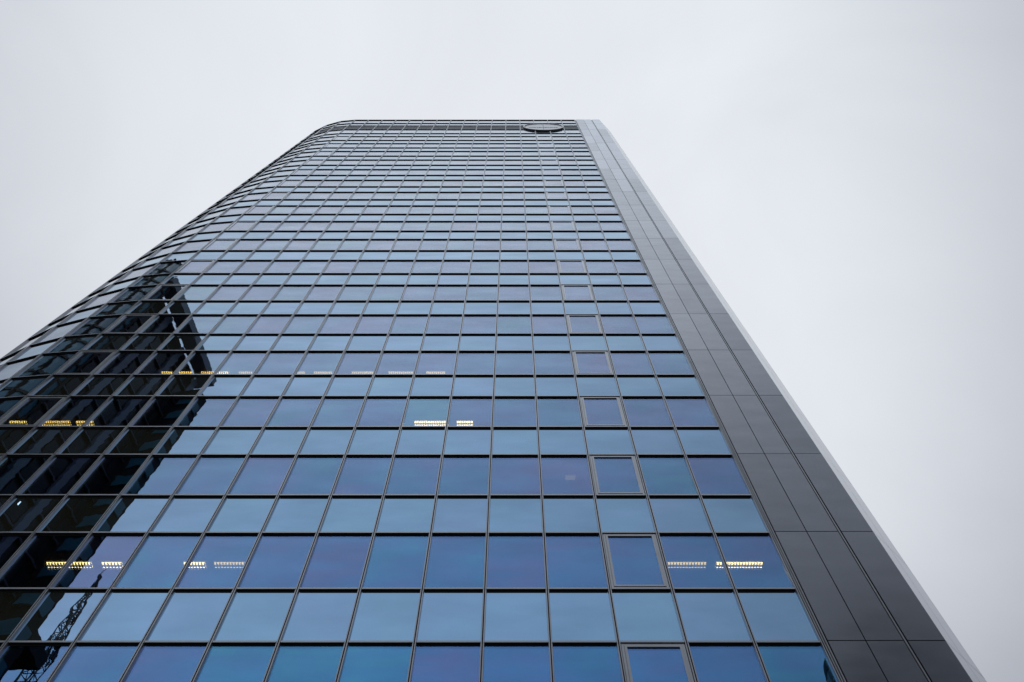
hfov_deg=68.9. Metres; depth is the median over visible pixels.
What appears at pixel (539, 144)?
casement window
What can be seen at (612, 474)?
casement window
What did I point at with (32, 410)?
window
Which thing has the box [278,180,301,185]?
casement window
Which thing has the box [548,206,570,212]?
casement window
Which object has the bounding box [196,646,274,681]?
window
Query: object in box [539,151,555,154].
casement window
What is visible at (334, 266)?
window
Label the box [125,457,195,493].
window
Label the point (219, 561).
window
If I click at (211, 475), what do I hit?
window
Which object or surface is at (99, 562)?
window
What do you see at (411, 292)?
window
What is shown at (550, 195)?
casement window
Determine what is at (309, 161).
casement window
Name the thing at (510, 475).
window
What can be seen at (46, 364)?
window
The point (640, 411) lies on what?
window
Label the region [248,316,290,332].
window
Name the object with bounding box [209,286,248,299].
window
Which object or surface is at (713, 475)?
window
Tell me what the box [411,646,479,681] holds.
window
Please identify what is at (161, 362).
window
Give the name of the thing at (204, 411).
window
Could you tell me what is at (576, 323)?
casement window
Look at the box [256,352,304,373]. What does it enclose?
window
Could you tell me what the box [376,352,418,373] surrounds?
window
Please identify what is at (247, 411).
window
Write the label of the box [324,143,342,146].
casement window
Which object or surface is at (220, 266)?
window
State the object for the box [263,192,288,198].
casement window
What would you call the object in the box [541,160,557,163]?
casement window
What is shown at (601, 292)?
window
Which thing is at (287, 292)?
window
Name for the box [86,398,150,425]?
window
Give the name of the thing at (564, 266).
casement window
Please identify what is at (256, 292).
window
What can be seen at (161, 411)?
window
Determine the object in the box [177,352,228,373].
window
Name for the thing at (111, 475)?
window
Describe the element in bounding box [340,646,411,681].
window
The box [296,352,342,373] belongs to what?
window
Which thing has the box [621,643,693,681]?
casement window
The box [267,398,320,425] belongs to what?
window
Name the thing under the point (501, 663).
window
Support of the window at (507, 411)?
in the office tower
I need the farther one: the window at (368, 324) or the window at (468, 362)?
the window at (368, 324)
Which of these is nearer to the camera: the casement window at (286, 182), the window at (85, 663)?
the window at (85, 663)
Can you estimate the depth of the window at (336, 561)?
18.28 m
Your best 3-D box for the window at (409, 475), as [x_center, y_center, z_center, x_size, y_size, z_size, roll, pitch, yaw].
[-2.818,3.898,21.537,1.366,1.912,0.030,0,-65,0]
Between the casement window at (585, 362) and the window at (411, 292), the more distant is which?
the window at (411, 292)
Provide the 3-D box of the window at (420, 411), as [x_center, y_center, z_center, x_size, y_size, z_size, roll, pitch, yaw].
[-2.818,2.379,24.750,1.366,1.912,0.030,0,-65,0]
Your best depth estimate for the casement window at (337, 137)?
69.80 m
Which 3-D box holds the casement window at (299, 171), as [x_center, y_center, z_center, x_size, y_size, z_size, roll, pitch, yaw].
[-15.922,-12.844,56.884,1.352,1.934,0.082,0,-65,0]
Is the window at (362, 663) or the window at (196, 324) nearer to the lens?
the window at (362, 663)
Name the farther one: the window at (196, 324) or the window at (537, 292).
the window at (537, 292)
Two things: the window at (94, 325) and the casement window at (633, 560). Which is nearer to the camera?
the casement window at (633, 560)
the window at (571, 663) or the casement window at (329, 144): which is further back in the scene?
the casement window at (329, 144)
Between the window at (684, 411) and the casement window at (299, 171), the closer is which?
the window at (684, 411)
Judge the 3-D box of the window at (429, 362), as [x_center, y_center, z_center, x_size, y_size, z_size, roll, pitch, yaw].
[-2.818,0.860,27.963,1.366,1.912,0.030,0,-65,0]
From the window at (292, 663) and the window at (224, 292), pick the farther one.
the window at (224, 292)
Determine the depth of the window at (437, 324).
31.21 m
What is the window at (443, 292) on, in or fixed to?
in the office tower
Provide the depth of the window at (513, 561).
18.28 m
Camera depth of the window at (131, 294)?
34.47 m
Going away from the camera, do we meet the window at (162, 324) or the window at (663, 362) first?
the window at (663, 362)
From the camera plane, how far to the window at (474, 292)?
34.37 m
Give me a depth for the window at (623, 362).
27.97 m
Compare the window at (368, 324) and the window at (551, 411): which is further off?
the window at (368, 324)
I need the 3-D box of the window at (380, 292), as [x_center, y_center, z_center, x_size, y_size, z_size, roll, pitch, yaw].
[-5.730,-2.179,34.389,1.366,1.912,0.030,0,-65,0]
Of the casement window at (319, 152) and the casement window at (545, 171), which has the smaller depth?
the casement window at (545, 171)
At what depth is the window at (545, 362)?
27.97 m
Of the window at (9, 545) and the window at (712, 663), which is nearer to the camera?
the window at (712, 663)
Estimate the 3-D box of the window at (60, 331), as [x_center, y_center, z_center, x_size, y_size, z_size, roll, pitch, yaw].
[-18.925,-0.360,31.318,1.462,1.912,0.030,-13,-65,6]
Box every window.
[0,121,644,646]
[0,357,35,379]
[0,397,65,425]
[0,457,49,493]
[0,536,28,568]
[0,536,85,587]
[0,646,68,681]
[16,353,75,376]
[20,457,98,493]
[37,320,82,342]
[41,398,107,425]
[52,646,137,681]
[53,536,142,586]
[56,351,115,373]
[68,316,119,335]
[72,457,146,493]
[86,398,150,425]
[97,352,152,373]
[104,315,154,332]
[112,286,155,301]
[115,536,199,586]
[124,646,205,681]
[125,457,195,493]
[131,398,192,425]
[137,352,190,373]
[141,316,188,332]
[143,285,187,299]
[175,260,214,272]
[177,286,217,299]
[177,316,222,332]
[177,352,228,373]
[177,398,235,425]
[177,457,244,493]
[177,536,256,587]
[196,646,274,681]
[202,239,237,249]
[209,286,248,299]
[212,316,256,332]
[217,352,266,373]
[222,398,278,425]
[226,221,257,229]
[229,457,293,493]
[239,536,313,586]
[241,286,279,299]
[246,206,273,212]
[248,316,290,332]
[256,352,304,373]
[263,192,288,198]
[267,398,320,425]
[268,646,342,681]
[273,286,310,299]
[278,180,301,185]
[282,457,342,494]
[284,316,324,332]
[291,169,313,174]
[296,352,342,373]
[301,536,371,586]
[304,160,323,163]
[306,286,341,299]
[313,398,363,425]
[315,151,333,154]
[319,316,358,332]
[323,261,356,272]
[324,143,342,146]
[333,136,349,139]
[334,457,391,493]
[336,352,380,373]
[338,286,372,299]
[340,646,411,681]
[355,316,393,332]
[358,398,406,425]
[363,536,428,587]
[370,286,403,299]
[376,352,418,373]
[386,457,440,493]
[391,316,427,333]
[402,286,435,299]
[403,398,449,425]
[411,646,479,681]
[416,352,456,373]
[425,536,484,586]
[426,316,461,332]
[435,286,466,299]
[439,457,488,493]
[448,398,491,425]
[456,352,493,373]
[462,316,495,332]
[467,286,497,299]
[483,646,549,681]
[487,536,544,586]
[491,457,539,493]
[494,398,535,425]
[496,352,532,373]
[498,316,530,332]
[499,286,528,299]
[530,286,560,299]
[532,316,566,332]
[535,352,572,373]
[537,136,551,139]
[537,398,580,425]
[538,143,553,146]
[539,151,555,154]
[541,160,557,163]
[541,457,591,493]
[542,169,560,174]
[544,180,563,185]
[546,192,566,198]
[546,536,606,586]
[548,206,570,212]
[551,221,574,229]
[553,646,621,681]
[554,239,580,249]
[557,260,586,272]
[561,285,593,299]
[566,315,601,332]
[572,351,612,373]
[580,397,626,425]
[590,455,644,493]
[592,286,625,299]
[601,316,637,332]
[603,534,668,588]
[610,352,652,373]
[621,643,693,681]
[623,398,671,425]
[624,286,657,299]
[635,316,673,332]
[639,457,696,493]
[648,352,692,373]
[660,536,730,586]
[665,398,716,425]
[687,457,748,493]
[689,646,765,681]
[717,536,792,586]
[758,646,836,681]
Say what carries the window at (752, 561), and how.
in the office tower
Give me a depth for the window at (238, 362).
27.97 m
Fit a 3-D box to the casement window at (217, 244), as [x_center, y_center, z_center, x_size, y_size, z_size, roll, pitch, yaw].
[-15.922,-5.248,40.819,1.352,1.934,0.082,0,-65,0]
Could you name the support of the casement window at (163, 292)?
in the office tower
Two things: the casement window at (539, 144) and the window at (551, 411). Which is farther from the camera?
the casement window at (539, 144)
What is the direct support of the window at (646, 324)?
in the office tower
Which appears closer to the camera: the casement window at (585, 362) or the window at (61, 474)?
the window at (61, 474)
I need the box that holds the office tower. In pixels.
[0,119,986,681]
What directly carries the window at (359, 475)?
in the office tower
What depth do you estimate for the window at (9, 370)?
28.35 m
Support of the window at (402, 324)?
in the office tower
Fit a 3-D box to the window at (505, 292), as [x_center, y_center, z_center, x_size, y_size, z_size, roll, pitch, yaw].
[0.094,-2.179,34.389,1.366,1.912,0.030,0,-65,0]
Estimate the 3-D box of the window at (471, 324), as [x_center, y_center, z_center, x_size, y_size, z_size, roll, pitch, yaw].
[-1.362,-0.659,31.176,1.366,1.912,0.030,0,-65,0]
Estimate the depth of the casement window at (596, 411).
24.76 m
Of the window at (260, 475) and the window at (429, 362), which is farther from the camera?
the window at (429, 362)
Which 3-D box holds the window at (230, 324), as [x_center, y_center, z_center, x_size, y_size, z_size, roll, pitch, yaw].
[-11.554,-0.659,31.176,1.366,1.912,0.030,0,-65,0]
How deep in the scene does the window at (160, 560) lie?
18.28 m
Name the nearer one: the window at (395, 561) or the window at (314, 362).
the window at (395, 561)
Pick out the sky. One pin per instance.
(847, 175)
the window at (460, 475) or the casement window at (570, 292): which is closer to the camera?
the window at (460, 475)
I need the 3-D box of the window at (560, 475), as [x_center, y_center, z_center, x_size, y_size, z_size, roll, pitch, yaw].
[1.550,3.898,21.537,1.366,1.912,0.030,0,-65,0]
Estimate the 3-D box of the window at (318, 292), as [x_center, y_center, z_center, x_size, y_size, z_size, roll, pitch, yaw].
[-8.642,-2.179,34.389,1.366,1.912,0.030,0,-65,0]
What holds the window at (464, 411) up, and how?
in the office tower
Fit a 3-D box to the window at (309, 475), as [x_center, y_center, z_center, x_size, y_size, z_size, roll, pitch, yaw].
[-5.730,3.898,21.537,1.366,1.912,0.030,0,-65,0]
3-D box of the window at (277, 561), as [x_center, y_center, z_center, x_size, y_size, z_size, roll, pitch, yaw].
[-5.730,5.418,18.325,1.366,1.912,0.030,0,-65,0]
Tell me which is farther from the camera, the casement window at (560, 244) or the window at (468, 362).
the casement window at (560, 244)
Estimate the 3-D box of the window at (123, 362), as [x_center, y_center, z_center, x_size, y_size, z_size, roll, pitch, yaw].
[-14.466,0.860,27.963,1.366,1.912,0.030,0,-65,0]
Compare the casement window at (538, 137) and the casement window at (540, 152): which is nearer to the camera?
the casement window at (540, 152)
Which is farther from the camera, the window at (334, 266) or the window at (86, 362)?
the window at (334, 266)
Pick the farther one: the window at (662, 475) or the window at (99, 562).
the window at (662, 475)
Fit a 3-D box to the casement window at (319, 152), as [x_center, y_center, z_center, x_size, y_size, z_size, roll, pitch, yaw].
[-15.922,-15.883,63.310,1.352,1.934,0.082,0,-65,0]
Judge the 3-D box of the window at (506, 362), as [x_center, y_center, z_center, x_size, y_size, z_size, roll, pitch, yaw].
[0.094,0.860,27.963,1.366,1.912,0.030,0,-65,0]
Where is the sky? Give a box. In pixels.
[0,0,1023,681]
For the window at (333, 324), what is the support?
in the office tower
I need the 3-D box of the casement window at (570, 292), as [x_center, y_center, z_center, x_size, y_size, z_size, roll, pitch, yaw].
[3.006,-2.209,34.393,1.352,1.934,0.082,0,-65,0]
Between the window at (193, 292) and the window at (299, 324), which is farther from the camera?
the window at (193, 292)
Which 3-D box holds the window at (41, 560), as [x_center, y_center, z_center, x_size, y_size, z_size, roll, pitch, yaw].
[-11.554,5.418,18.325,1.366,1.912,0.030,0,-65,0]
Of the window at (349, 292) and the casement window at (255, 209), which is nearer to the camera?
the window at (349, 292)
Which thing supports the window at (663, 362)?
in the office tower
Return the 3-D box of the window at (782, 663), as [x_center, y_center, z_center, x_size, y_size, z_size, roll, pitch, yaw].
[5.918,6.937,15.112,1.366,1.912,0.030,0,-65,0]
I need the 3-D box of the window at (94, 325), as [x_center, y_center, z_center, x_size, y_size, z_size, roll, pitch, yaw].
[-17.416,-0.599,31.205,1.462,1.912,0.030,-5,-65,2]
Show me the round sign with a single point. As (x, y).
(543, 127)
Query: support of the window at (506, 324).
in the office tower
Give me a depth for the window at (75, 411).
24.73 m
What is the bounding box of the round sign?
[523,123,562,130]
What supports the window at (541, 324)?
in the office tower
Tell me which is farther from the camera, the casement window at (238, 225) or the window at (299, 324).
the casement window at (238, 225)
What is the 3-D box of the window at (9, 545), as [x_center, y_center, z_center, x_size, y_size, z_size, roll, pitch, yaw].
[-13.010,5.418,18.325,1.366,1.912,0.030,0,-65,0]
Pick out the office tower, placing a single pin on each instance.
(426, 401)
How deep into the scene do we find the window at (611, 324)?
31.21 m
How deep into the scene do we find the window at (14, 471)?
21.76 m
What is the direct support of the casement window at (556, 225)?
in the office tower
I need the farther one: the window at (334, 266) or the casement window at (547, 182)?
the casement window at (547, 182)
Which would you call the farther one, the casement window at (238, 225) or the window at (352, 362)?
the casement window at (238, 225)
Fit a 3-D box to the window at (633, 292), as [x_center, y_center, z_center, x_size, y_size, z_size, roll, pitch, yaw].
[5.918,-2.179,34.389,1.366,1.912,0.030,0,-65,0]
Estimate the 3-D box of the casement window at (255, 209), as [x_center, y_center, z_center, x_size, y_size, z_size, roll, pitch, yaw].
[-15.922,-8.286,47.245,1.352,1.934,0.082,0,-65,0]
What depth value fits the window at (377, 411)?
24.73 m
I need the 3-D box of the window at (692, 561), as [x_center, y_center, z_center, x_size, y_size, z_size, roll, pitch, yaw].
[4.462,5.418,18.325,1.366,1.912,0.030,0,-65,0]
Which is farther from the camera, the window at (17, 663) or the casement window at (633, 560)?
the casement window at (633, 560)
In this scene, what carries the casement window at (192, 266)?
in the office tower
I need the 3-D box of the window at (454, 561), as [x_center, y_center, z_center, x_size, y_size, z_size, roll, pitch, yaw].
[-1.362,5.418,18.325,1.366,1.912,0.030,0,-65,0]
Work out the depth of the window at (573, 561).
18.28 m
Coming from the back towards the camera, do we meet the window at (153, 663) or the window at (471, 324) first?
the window at (471, 324)
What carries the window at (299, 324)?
in the office tower
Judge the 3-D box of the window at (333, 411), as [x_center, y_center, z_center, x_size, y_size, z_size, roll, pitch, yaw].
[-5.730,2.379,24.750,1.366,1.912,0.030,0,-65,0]
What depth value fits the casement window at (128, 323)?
31.17 m

